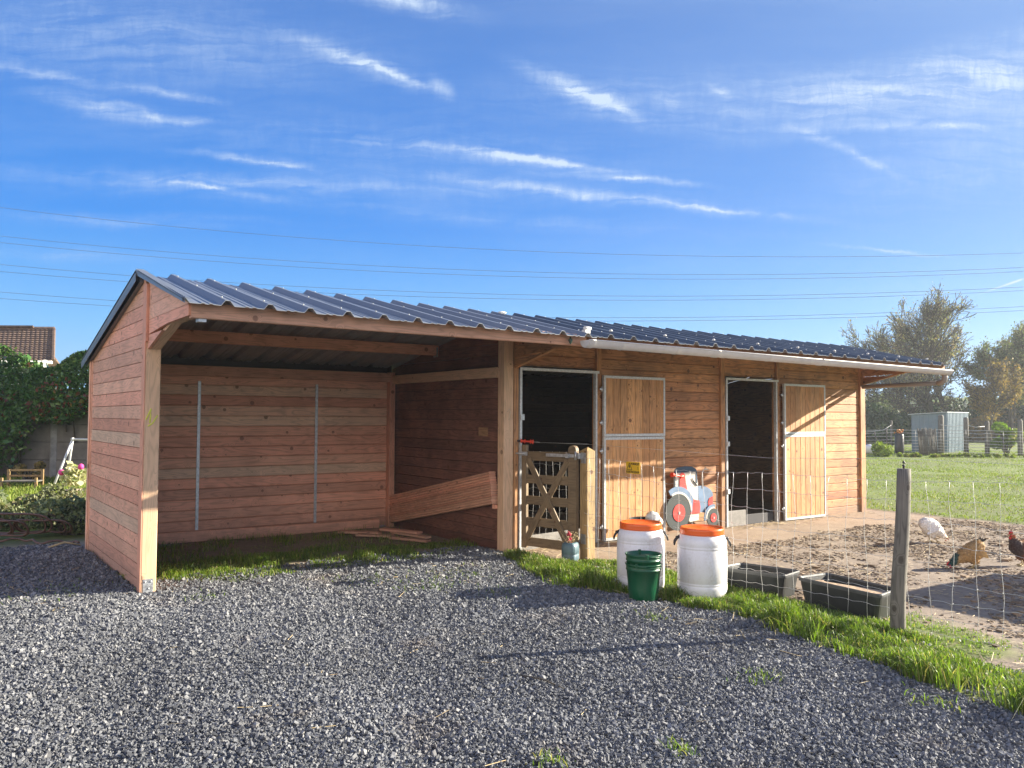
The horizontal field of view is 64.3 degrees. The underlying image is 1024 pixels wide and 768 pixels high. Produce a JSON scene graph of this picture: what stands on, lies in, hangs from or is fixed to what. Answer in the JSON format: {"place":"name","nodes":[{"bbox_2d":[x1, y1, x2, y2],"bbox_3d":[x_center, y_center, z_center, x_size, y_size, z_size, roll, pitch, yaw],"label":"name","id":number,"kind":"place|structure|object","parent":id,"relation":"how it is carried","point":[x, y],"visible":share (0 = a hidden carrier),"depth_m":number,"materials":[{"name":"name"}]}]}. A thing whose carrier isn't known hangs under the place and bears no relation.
{"place":"outdoors","nodes":[
{"label":"outdoors","id":0,"kind":"place"},
{"bbox_2d":[93,521,477,583],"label":"grass","id":1,"kind":"structure","parent":0,"point":[171,568],"depth_m":9.08,"materials":[{"name":"plant"}]},
{"bbox_2d":[0,207,1011,256],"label":"power line","id":2,"kind":"object","parent":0,"point":[513,250],"visible":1,"depth_m":74.99,"materials":[{"name":"metal"}]},
{"bbox_2d":[0,264,1015,295],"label":"power line","id":3,"kind":"object","parent":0,"point":[523,294],"visible":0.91,"depth_m":74.99,"materials":[{"name":"metal"}]},
{"bbox_2d":[0,543,1023,767],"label":"gravel","id":4,"kind":"structure","parent":0,"point":[36,638],"depth_m":4.87,"materials":[{"name":"gravel"}]},
{"bbox_2d":[7,562,974,767],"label":"gravel weeds","id":5,"kind":"object","parent":4,"relation":"on","point":[685,745],"visible":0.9,"depth_m":4.87,"materials":[{"name":"green plant"}]},
{"bbox_2d":[518,674,564,688],"bbox_3d":[0.176,1.757,4.834,0.355,0.029,0.012,-2,-3,41],"label":"twig","id":6,"kind":"object","parent":4,"relation":"on","point":[543,679],"visible":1,"depth_m":4.85,"materials":[{"name":"wood"}]},
{"bbox_2d":[625,561,661,601],"bbox_3d":[1.145,1.719,7.099,0.321,0.342,0.320,2,-3,-36],"label":"bucket","id":7,"kind":"object","parent":4,"relation":"on","point":[643,582],"visible":0.73,"depth_m":6.98,"materials":[{"name":"green plastic"}]},
{"bbox_2d":[625,549,661,565],"bbox_3d":[1.145,1.637,7.100,0.320,0.342,0.321,-1,-2,20],"label":"bucket","id":8,"kind":"object","parent":7,"relation":"in","point":[639,557],"visible":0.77,"depth_m":7.00,"materials":[{"name":"green plastic"}]},
{"bbox_2d":[0,441,1023,767],"bbox_3d":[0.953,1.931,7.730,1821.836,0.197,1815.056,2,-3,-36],"label":"ground","id":9,"kind":"structure","parent":0,"point":[1012,657],"depth_m":9.99,"materials":[{"name":"plant"}]},
{"bbox_2d":[0,518,14,533],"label":"hose coil","id":10,"kind":"object","parent":9,"relation":"on","point":[12,529],"visible":0.86,"depth_m":10.34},
{"bbox_2d":[0,520,29,536],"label":"hose coil","id":11,"kind":"object","parent":9,"relation":"on","point":[25,525],"visible":1,"depth_m":10.24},
{"bbox_2d":[0,469,43,488],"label":"garden bench","id":12,"kind":"object","parent":9,"relation":"on","point":[35,480],"visible":0.89,"depth_m":17.62,"materials":[{"name":"brown wood"}]},
{"bbox_2d":[0,489,43,529],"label":"tangled shrub","id":13,"kind":"object","parent":9,"relation":"on","point":[3,495],"visible":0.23,"depth_m":11.32,"materials":[{"name":"green plant"}]},
{"bbox_2d":[0,513,52,533],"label":"hose coil","id":14,"kind":"object","parent":9,"relation":"on","point":[40,516],"visible":0.91,"depth_m":10.40,"materials":[{"name":"rubber"}]},
{"bbox_2d":[12,461,45,482],"bbox_3d":[-10.999,2.067,18.552,0.683,0.660,0.596,2,-3,-36],"label":"climbing shrub","id":15,"kind":"object","parent":9,"relation":"on","point":[40,465],"visible":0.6,"depth_m":18.47,"materials":[{"name":"green plant"}]},
{"bbox_2d":[0,325,58,384],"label":"tiled house","id":16,"kind":"structure","parent":9,"relation":"on","point":[36,343],"depth_m":36.48,"materials":[{"name":"tile"}]},
{"bbox_2d":[0,491,60,529],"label":"tangled shrub","id":17,"kind":"object","parent":9,"relation":"on","point":[18,499],"visible":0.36,"depth_m":11.56,"materials":[{"name":"green plant"}]},
{"bbox_2d":[0,537,79,543],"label":"hose","id":18,"kind":"object","parent":9,"relation":"on","point":[35,541],"visible":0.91,"depth_m":9.99,"materials":[{"name":"rubber"}]},
{"bbox_2d":[0,475,85,503],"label":"lawn grass","id":19,"kind":"structure","parent":9,"relation":"on","point":[12,490],"depth_m":17.09,"materials":[{"name":"plant"}]},
{"bbox_2d":[13,519,72,532],"bbox_3d":[-6.061,1.836,10.531,0.759,0.210,0.297,0,-2,1],"label":"hose coil","id":20,"kind":"object","parent":9,"relation":"on","point":[17,528],"visible":0.81,"depth_m":10.51,"materials":[{"name":"rubber"}]},
{"bbox_2d":[0,388,87,477],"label":"garden wall","id":21,"kind":"structure","parent":9,"relation":"on","point":[48,445],"depth_m":20.11,"materials":[{"name":"concrete"}]},
{"bbox_2d":[0,343,88,477],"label":"ivy","id":22,"kind":"object","parent":21,"relation":"attached to","point":[40,383],"visible":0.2,"depth_m":19.45,"materials":[{"name":"green plant"}]},
{"bbox_2d":[16,483,85,509],"bbox_3d":[-6.768,1.810,12.065,1.373,0.729,0.892,2,-3,-36],"label":"tangled shrub","id":23,"kind":"object","parent":9,"relation":"on","point":[62,493],"visible":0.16,"depth_m":11.98,"materials":[{"name":"green plant"}]},
{"bbox_2d":[21,494,85,535],"bbox_3d":[-5.847,1.798,10.918,1.236,0.648,0.866,1,-3,-23],"label":"tangled shrub","id":24,"kind":"object","parent":9,"relation":"on","point":[73,514],"visible":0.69,"depth_m":10.70,"materials":[{"name":"green plant"}]},
{"bbox_2d":[48,541,80,546],"bbox_3d":[-5.353,1.918,9.747,0.350,0.078,0.027,1,-3,-26],"label":"stick","id":25,"kind":"object","parent":9,"relation":"on","point":[60,543],"visible":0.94,"depth_m":9.74,"materials":[{"name":"wood"}]},
{"bbox_2d":[52,437,87,487],"bbox_3d":[-8.573,1.711,17.305,2.266,1.151,0.796,0,-2,0],"label":"swing frame","id":26,"kind":"object","parent":9,"relation":"on","point":[70,447],"visible":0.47,"depth_m":17.20,"materials":[{"name":"metal"}]},
{"bbox_2d":[58,461,86,497],"bbox_3d":[-7.759,1.747,14.431,0.503,0.780,0.553,2,-3,-36],"label":"flowering shrub","id":27,"kind":"object","parent":9,"relation":"on","point":[70,475],"visible":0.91,"depth_m":14.36,"materials":[{"name":"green plant"}]},
{"bbox_2d":[81,269,595,592],"bbox_3d":[-2.201,0.512,9.275,4.190,3.007,4.824,2,-3,-36],"label":"field shelter","id":28,"kind":"object","parent":9,"relation":"on","point":[219,410],"visible":1,"depth_m":10.22,"materials":[{"name":"brown wood"}]},
{"bbox_2d":[390,501,496,522],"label":"larch board","id":29,"kind":"object","parent":28,"relation":"on","point":[448,511],"visible":1,"depth_m":10.62,"materials":[{"name":"wood"}]},
{"bbox_2d":[389,499,496,520],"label":"larch board","id":30,"kind":"object","parent":29,"relation":"on","point":[454,507],"visible":0.92,"depth_m":10.59,"materials":[{"name":"wood"}]},
{"bbox_2d":[390,496,496,518],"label":"larch board","id":31,"kind":"object","parent":30,"relation":"on","point":[457,504],"visible":0.92,"depth_m":10.59,"materials":[{"name":"wood"}]},
{"bbox_2d":[389,494,497,515],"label":"larch board","id":32,"kind":"object","parent":31,"relation":"on","point":[451,503],"visible":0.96,"depth_m":10.62,"materials":[{"name":"wood"}]},
{"bbox_2d":[389,491,497,513],"bbox_3d":[-0.981,1.597,10.853,0.097,0.532,2.620,2,-3,-36],"label":"larch board","id":33,"kind":"object","parent":32,"relation":"on","point":[459,499],"visible":0.89,"depth_m":10.60,"materials":[{"name":"wood"}]},
{"bbox_2d":[389,489,497,511],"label":"larch board","id":34,"kind":"object","parent":33,"relation":"on","point":[452,498],"visible":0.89,"depth_m":10.61,"materials":[{"name":"wood"}]},
{"bbox_2d":[389,486,496,509],"bbox_3d":[-0.983,1.537,10.863,0.096,0.532,2.620,2,-3,-36],"label":"larch board","id":35,"kind":"object","parent":34,"relation":"on","point":[459,494],"visible":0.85,"depth_m":10.60,"materials":[{"name":"wood"}]},
{"bbox_2d":[389,484,497,507],"bbox_3d":[-0.983,1.508,10.873,0.101,0.532,2.620,2,-3,-36],"label":"larch board","id":36,"kind":"object","parent":35,"relation":"on","point":[453,493],"visible":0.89,"depth_m":10.63,"materials":[{"name":"wood"}]},
{"bbox_2d":[389,481,496,505],"bbox_3d":[-0.993,1.479,10.874,0.103,0.532,2.620,2,-3,-36],"label":"larch board","id":37,"kind":"object","parent":36,"relation":"on","point":[454,490],"visible":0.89,"depth_m":10.62,"materials":[{"name":"wood"}]},
{"bbox_2d":[390,479,495,503],"bbox_3d":[-0.994,1.451,10.889,0.095,0.532,2.620,2,-3,-36],"label":"larch board","id":38,"kind":"object","parent":37,"relation":"on","point":[458,487],"visible":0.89,"depth_m":10.66,"materials":[{"name":"wood"}]},
{"bbox_2d":[389,476,495,501],"bbox_3d":[-0.998,1.420,10.889,0.095,0.532,2.620,2,-3,-36],"label":"larch board","id":39,"kind":"object","parent":38,"relation":"on","point":[456,485],"visible":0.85,"depth_m":10.63,"materials":[{"name":"wood"}]},
{"bbox_2d":[388,474,495,499],"bbox_3d":[-1.005,1.390,10.887,0.099,0.532,2.620,2,-3,-36],"label":"larch board","id":40,"kind":"object","parent":39,"relation":"on","point":[446,485],"visible":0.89,"depth_m":10.65,"materials":[{"name":"wood"}]},
{"bbox_2d":[389,471,495,496],"bbox_3d":[-1.004,1.361,10.898,0.094,0.532,2.620,2,-3,-36],"label":"larch board","id":41,"kind":"object","parent":40,"relation":"on","point":[461,479],"visible":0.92,"depth_m":10.63,"materials":[{"name":"wood"}]},
{"bbox_2d":[337,530,381,533],"bbox_3d":[-2.053,2.000,10.980,0.589,0.035,0.140,0,-2,14],"label":"offcut","id":42,"kind":"object","parent":9,"relation":"on","point":[356,532],"visible":0.73,"depth_m":10.95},
{"bbox_2d":[355,533,393,537],"bbox_3d":[-1.811,2.000,10.765,0.497,0.028,0.130,0,-2,14],"label":"offcut","id":43,"kind":"object","parent":9,"relation":"on","point":[367,535],"visible":0.77,"depth_m":10.74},
{"bbox_2d":[389,536,430,542],"bbox_3d":[-1.312,1.992,10.460,0.568,0.035,0.120,-1,-3,26],"label":"offcut","id":44,"kind":"object","parent":9,"relation":"on","point":[410,539],"visible":0.85,"depth_m":10.42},
{"bbox_2d":[390,532,430,538],"bbox_3d":[-1.326,1.967,10.642,0.670,0.030,0.110,-2,-3,40],"label":"offcut","id":45,"kind":"object","parent":44,"relation":"on","point":[417,535],"visible":0.92,"depth_m":10.56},
{"bbox_2d":[379,527,422,533],"bbox_3d":[-1.469,1.938,10.756,0.618,0.033,0.120,-1,-3,29],"label":"offcut","id":46,"kind":"object","parent":45,"relation":"on","point":[400,530],"visible":1,"depth_m":10.70,"materials":[{"name":"wood"}]},
{"bbox_2d":[558,530,579,560],"bbox_3d":[0.659,1.813,9.138,0.251,0.343,0.229,2,-3,-35],"label":"vase of flowers","id":47,"kind":"object","parent":9,"relation":"on","point":[570,547],"visible":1,"depth_m":9.06,"materials":[{"name":"blue ceramic"}]},
{"bbox_2d":[577,447,594,559],"bbox_3d":[0.842,1.374,9.264,0.165,1.315,0.130,2,-3,-36],"label":"gate post","id":48,"kind":"object","parent":9,"relation":"on","point":[587,519],"visible":0.92,"depth_m":9.23,"materials":[{"name":"wood"}]},
{"bbox_2d":[516,445,578,549],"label":"wooden gate","id":49,"kind":"structure","parent":48,"relation":"attached to","point":[570,461],"depth_m":9.51,"materials":[{"name":"brown wood"}]},
{"bbox_2d":[613,519,668,590],"bbox_3d":[1.202,1.604,7.614,0.442,0.629,0.442,2,-3,-42],"label":"barrel","id":50,"kind":"object","parent":9,"relation":"on","point":[637,534],"visible":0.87,"depth_m":7.47,"materials":[{"name":"white plastic"}]},
{"bbox_2d":[629,516,659,520],"bbox_3d":[1.706,1.885,10.464,0.400,0.320,0.400,2,-3,-36],"label":"black tub","id":51,"kind":"object","parent":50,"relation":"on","point":[639,517],"visible":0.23,"depth_m":10.64,"materials":[{"name":"plastic"}]},
{"bbox_2d":[645,511,662,523],"bbox_3d":[1.803,1.729,10.467,0.221,0.198,0.267,12,-14,41],"label":"crumpled sack","id":52,"kind":"object","parent":51,"relation":"in","point":[648,516],"visible":0.48,"depth_m":10.38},
{"bbox_2d":[392,311,953,550],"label":"stable block","id":53,"kind":"structure","parent":9,"relation":"on","point":[788,408],"depth_m":11.61,"materials":[{"name":"brown wood"}]},
{"bbox_2d":[517,439,538,443],"bbox_3d":[0.192,0.677,9.784,0.302,0.089,0.055,0,-2,18],"label":"electric fence hook","id":54,"kind":"object","parent":53,"relation":"attached to","point":[525,441],"visible":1,"depth_m":9.78,"materials":[{"name":"red plastic"}]},
{"bbox_2d":[600,436,664,540],"bbox_3d":[1.609,1.374,10.840,1.155,1.340,0.040,2,-3,-35],"label":"door leaf","id":55,"kind":"structure","parent":53,"relation":"in","point":[650,456],"depth_m":10.80,"materials":[{"name":"wood"}]},
{"bbox_2d":[600,375,664,436],"bbox_3d":[1.617,0.299,10.880,1.155,0.798,0.040,2,-3,-34],"label":"door leaf","id":56,"kind":"structure","parent":53,"relation":"in","point":[631,405],"depth_m":10.86,"materials":[{"name":"wood"}]},
{"bbox_2d":[665,466,718,530],"bbox_3d":[2.543,1.591,11.437,1.106,0.880,0.073,2,-3,-36],"label":"tractor cutout","id":57,"kind":"object","parent":53,"relation":"attached to","point":[674,509],"visible":0.93,"depth_m":11.38,"materials":[{"name":"multicoloured paint"}]},
{"bbox_2d":[781,434,825,520],"bbox_3d":[4.677,1.480,13.059,1.110,1.340,0.040,2,-3,-35],"label":"door leaf","id":58,"kind":"structure","parent":53,"relation":"in","point":[803,454],"depth_m":13.04,"materials":[{"name":"wood"}]},
{"bbox_2d":[781,384,825,433],"bbox_3d":[4.685,0.405,13.098,1.110,0.798,0.040,2,-3,-34],"label":"door leaf","id":59,"kind":"structure","parent":53,"relation":"in","point":[804,411],"depth_m":13.08,"materials":[{"name":"wood"}]},
{"bbox_2d":[673,524,730,598],"bbox_3d":[1.717,1.607,7.363,0.442,0.629,0.442,2,-3,-42],"label":"barrel","id":60,"kind":"object","parent":9,"relation":"on","point":[701,560],"visible":0.92,"depth_m":7.18,"materials":[{"name":"white plastic"}]},
{"bbox_2d":[499,547,1023,718],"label":"verge grass","id":61,"kind":"structure","parent":9,"relation":"on","point":[955,666],"depth_m":6.02,"materials":[{"name":"plant"}]},
{"bbox_2d":[727,563,799,597],"bbox_3d":[2.304,1.829,7.584,0.647,0.227,0.364,-2,-3,41],"label":"feed trough","id":62,"kind":"object","parent":9,"relation":"on","point":[768,580],"visible":0.73,"depth_m":7.46,"materials":[{"name":"plastic"}]},
{"bbox_2d":[530,508,1023,646],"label":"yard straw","id":63,"kind":"object","parent":9,"relation":"on","point":[867,545],"visible":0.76,"depth_m":9.75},
{"bbox_2d":[539,442,1023,649],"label":"wire fence","id":64,"kind":"object","parent":9,"relation":"on","point":[903,481],"visible":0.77,"depth_m":6.12,"materials":[{"name":"grey metal"}]},
{"bbox_2d":[626,462,639,473],"bbox_3d":[1.269,0.879,8.547,0.006,0.122,0.204,2,-3,-36],"label":"warning sign","id":65,"kind":"object","parent":64,"relation":"attached to","point":[632,467],"visible":1,"depth_m":8.54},
{"bbox_2d":[665,518,1023,647],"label":"soil clods","id":66,"kind":"object","parent":9,"relation":"on","point":[1006,585],"visible":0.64,"depth_m":9.49,"materials":[{"name":"soil"}]},
{"bbox_2d":[799,573,890,619],"bbox_3d":[2.856,1.793,6.861,0.397,0.237,0.835,2,-3,-29],"label":"water trough","id":67,"kind":"object","parent":9,"relation":"on","point":[836,590],"visible":0.76,"depth_m":6.78,"materials":[{"name":"plastic"}]},
{"bbox_2d":[866,444,873,453],"bbox_3d":[15.976,2.904,36.382,0.720,0.420,0.720,2,-3,-36],"label":"white tub","id":68,"kind":"object","parent":9,"relation":"on","point":[868,449],"visible":0.44,"depth_m":36.11,"materials":[{"name":"plastic"}]},
{"bbox_2d":[865,399,874,442],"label":"hedge bush","id":69,"kind":"object","parent":9,"relation":"on","point":[868,402],"visible":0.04,"depth_m":53.41,"materials":[{"name":"green plant"}]},
{"bbox_2d":[871,440,885,455],"bbox_3d":[15.762,2.755,34.858,1.085,0.705,0.726,2,-3,-36],"label":"weed clump","id":70,"kind":"object","parent":9,"relation":"on","point":[875,446],"visible":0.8,"depth_m":34.61,"materials":[{"name":"green plant"}]},
{"bbox_2d":[865,394,901,413],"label":"hedge bush","id":71,"kind":"object","parent":9,"relation":"on","point":[884,404],"visible":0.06,"depth_m":68.73,"materials":[{"name":"green plant"}]},
{"bbox_2d":[838,297,932,413],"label":"willow tree","id":72,"kind":"object","parent":9,"relation":"on","point":[879,342],"visible":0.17,"depth_m":60.40,"materials":[{"name":"green plant"}]},
{"bbox_2d":[877,444,893,456],"bbox_3d":[15.796,2.813,34.480,0.694,0.619,1.261,0,-2,15],"label":"weed clump","id":73,"kind":"object","parent":9,"relation":"on","point":[888,451],"visible":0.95,"depth_m":34.09,"materials":[{"name":"green plant"}]},
{"bbox_2d":[865,403,911,444],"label":"hedge bush","id":74,"kind":"object","parent":9,"relation":"on","point":[878,419],"visible":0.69,"depth_m":51.09,"materials":[{"name":"green plant"}]},
{"bbox_2d":[894,429,903,453],"bbox_3d":[17.681,2.640,37.207,0.422,1.165,0.477,2,-3,-36],"label":"planter","id":75,"kind":"object","parent":9,"relation":"on","point":[899,442],"visible":0.98,"depth_m":37.04,"materials":[{"name":"white plastic"}]},
{"bbox_2d":[897,411,910,430],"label":"hedge bush","id":76,"kind":"object","parent":9,"relation":"on","point":[905,415],"visible":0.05,"depth_m":53.32,"materials":[{"name":"green plant"}]},
{"bbox_2d":[896,452,913,456],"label":"weed clump","id":77,"kind":"object","parent":9,"relation":"on","point":[899,454],"visible":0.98,"depth_m":34.29,"materials":[{"name":"green plant"}]},
{"bbox_2d":[911,451,921,456],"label":"weed clump","id":78,"kind":"object","parent":9,"relation":"on","point":[916,454],"visible":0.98,"depth_m":34.09,"materials":[{"name":"green plant"}]},
{"bbox_2d":[866,308,974,413],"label":"willow tree","id":79,"kind":"object","parent":9,"relation":"on","point":[957,366],"visible":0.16,"depth_m":59.10,"materials":[{"name":"green plant"}]},
{"bbox_2d":[889,404,953,413],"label":"hedge bush","id":80,"kind":"object","parent":9,"relation":"on","point":[937,409],"visible":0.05,"depth_m":63.15,"materials":[{"name":"green plant"}]},
{"bbox_2d":[917,427,937,454],"bbox_3d":[18.329,2.587,35.937,0.819,1.339,0.107,-1,-3,27],"label":"reed panel","id":81,"kind":"object","parent":9,"relation":"on","point":[924,449],"visible":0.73,"depth_m":35.94,"materials":[{"name":"grey wood"}]},
{"bbox_2d":[879,282,977,415],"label":"willow tree","id":82,"kind":"object","parent":9,"relation":"on","point":[933,317],"visible":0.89,"depth_m":55.76,"materials":[{"name":"green plant"}]},
{"bbox_2d":[918,517,948,541],"bbox_3d":[5.470,1.884,10.564,0.410,0.332,0.219,1,-2,-6],"label":"hen","id":83,"kind":"object","parent":9,"relation":"on","point":[934,528],"visible":0.98,"depth_m":10.50,"materials":[{"name":"white"}]},
{"bbox_2d":[929,453,940,457],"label":"weed clump","id":84,"kind":"object","parent":9,"relation":"on","point":[936,455],"visible":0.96,"depth_m":33.92,"materials":[{"name":"green plant"}]},
{"bbox_2d":[908,412,968,452],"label":"metal shed","id":85,"kind":"structure","parent":9,"relation":"on","point":[954,442],"depth_m":38.30,"materials":[{"name":"grey metal"}]},
{"bbox_2d":[865,393,1019,409],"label":"woods","id":86,"kind":"object","parent":9,"relation":"on","point":[964,404],"visible":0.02,"depth_m":152.98,"materials":[{"name":"green plant"}]},
{"bbox_2d":[866,415,1022,455],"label":"pasture fence","id":87,"kind":"object","parent":9,"relation":"on","point":[965,440],"visible":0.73,"depth_m":36.42,"materials":[{"name":"grey wood"}]},
{"bbox_2d":[866,447,1023,524],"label":"field grass","id":88,"kind":"structure","parent":9,"relation":"on","point":[1006,475],"depth_m":20.42,"materials":[{"name":"plant"}]},
{"bbox_2d":[940,453,956,457],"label":"weed clump","id":89,"kind":"object","parent":9,"relation":"on","point":[948,455],"visible":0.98,"depth_m":34.41,"materials":[{"name":"green plant"}]},
{"bbox_2d":[956,452,970,456],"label":"weed clump","id":90,"kind":"object","parent":9,"relation":"on","point":[966,454],"visible":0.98,"depth_m":34.30,"materials":[{"name":"green plant"}]},
{"bbox_2d":[948,398,979,420],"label":"hedge bush","id":91,"kind":"object","parent":9,"relation":"on","point":[971,414],"visible":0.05,"depth_m":62.59,"materials":[{"name":"green plant"}]},
{"bbox_2d":[947,537,988,568],"bbox_3d":[4.950,1.843,8.886,0.430,0.348,0.210,0,-2,0],"label":"hen","id":92,"kind":"object","parent":9,"relation":"on","point":[962,555],"visible":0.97,"depth_m":8.83,"materials":[{"name":"brown"}]},
{"bbox_2d":[973,454,991,457],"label":"weed clump","id":93,"kind":"object","parent":9,"relation":"on","point":[981,456],"visible":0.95,"depth_m":34.11,"materials":[{"name":"green plant"}]},
{"bbox_2d":[956,357,1023,440],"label":"birch tree","id":94,"kind":"object","parent":9,"relation":"on","point":[1003,383],"visible":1,"depth_m":53.29,"materials":[{"name":"green plant"}]},
{"bbox_2d":[960,325,1023,442],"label":"willow tree","id":95,"kind":"object","parent":9,"relation":"on","point":[1010,351],"visible":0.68,"depth_m":57.70,"materials":[{"name":"green plant"}]},
{"bbox_2d":[968,403,1023,441],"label":"hedge bush","id":96,"kind":"object","parent":9,"relation":"on","point":[976,423],"visible":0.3,"depth_m":58.83,"materials":[{"name":"green plant"}]},
{"bbox_2d":[978,398,1023,441],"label":"hedge bush","id":97,"kind":"object","parent":9,"relation":"on","point":[1020,412],"visible":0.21,"depth_m":59.31,"materials":[{"name":"green plant"}]},
{"bbox_2d":[992,452,1016,457],"bbox_3d":[20.412,2.972,33.819,0.861,0.286,0.531,1,-2,-6],"label":"weed clump","id":98,"kind":"object","parent":9,"relation":"on","point":[1005,455],"visible":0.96,"depth_m":33.74,"materials":[{"name":"green plant"}]},
{"bbox_2d":[990,421,1023,453],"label":"climber shrub","id":99,"kind":"object","parent":9,"relation":"on","point":[1010,441],"visible":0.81,"depth_m":36.58,"materials":[{"name":"green plant"}]},
{"bbox_2d":[995,320,1023,345],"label":"willow tree","id":100,"kind":"object","parent":9,"relation":"on","point":[1021,324],"visible":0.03,"depth_m":63.83,"materials":[{"name":"green plant"}]},
{"bbox_2d":[1008,530,1023,565],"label":"hen","id":101,"kind":"object","parent":9,"relation":"on","point":[1016,546],"visible":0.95,"depth_m":9.00,"materials":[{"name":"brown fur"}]},
{"bbox_2d":[0,242,1023,278],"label":"power line","id":102,"kind":"object","parent":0,"point":[508,276],"visible":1,"depth_m":74.99,"materials":[{"name":"metal"}]},
{"bbox_2d":[0,271,1023,299],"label":"power line","id":103,"kind":"object","parent":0,"point":[554,299],"visible":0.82,"depth_m":74.99,"materials":[{"name":"metal"}]},
{"bbox_2d":[0,298,1023,320],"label":"power line","id":104,"kind":"object","parent":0,"point":[683,320],"visible":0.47,"depth_m":74.99,"materials":[{"name":"metal"}]},
{"bbox_2d":[0,0,1023,397],"label":"sky","id":105,"kind":"structure","parent":0,"point":[798,136],"materials":[{"name":"blue"}]},
{"bbox_2d":[4,236,1023,274],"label":"power line","id":106,"kind":"object","parent":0,"point":[542,272],"visible":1,"depth_m":74.99,"materials":[{"name":"metal"}]},
{"bbox_2d":[4,292,1023,317],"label":"power line","id":107,"kind":"object","parent":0,"point":[602,317],"visible":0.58,"depth_m":74.99,"materials":[{"name":"metal"}]}
]}

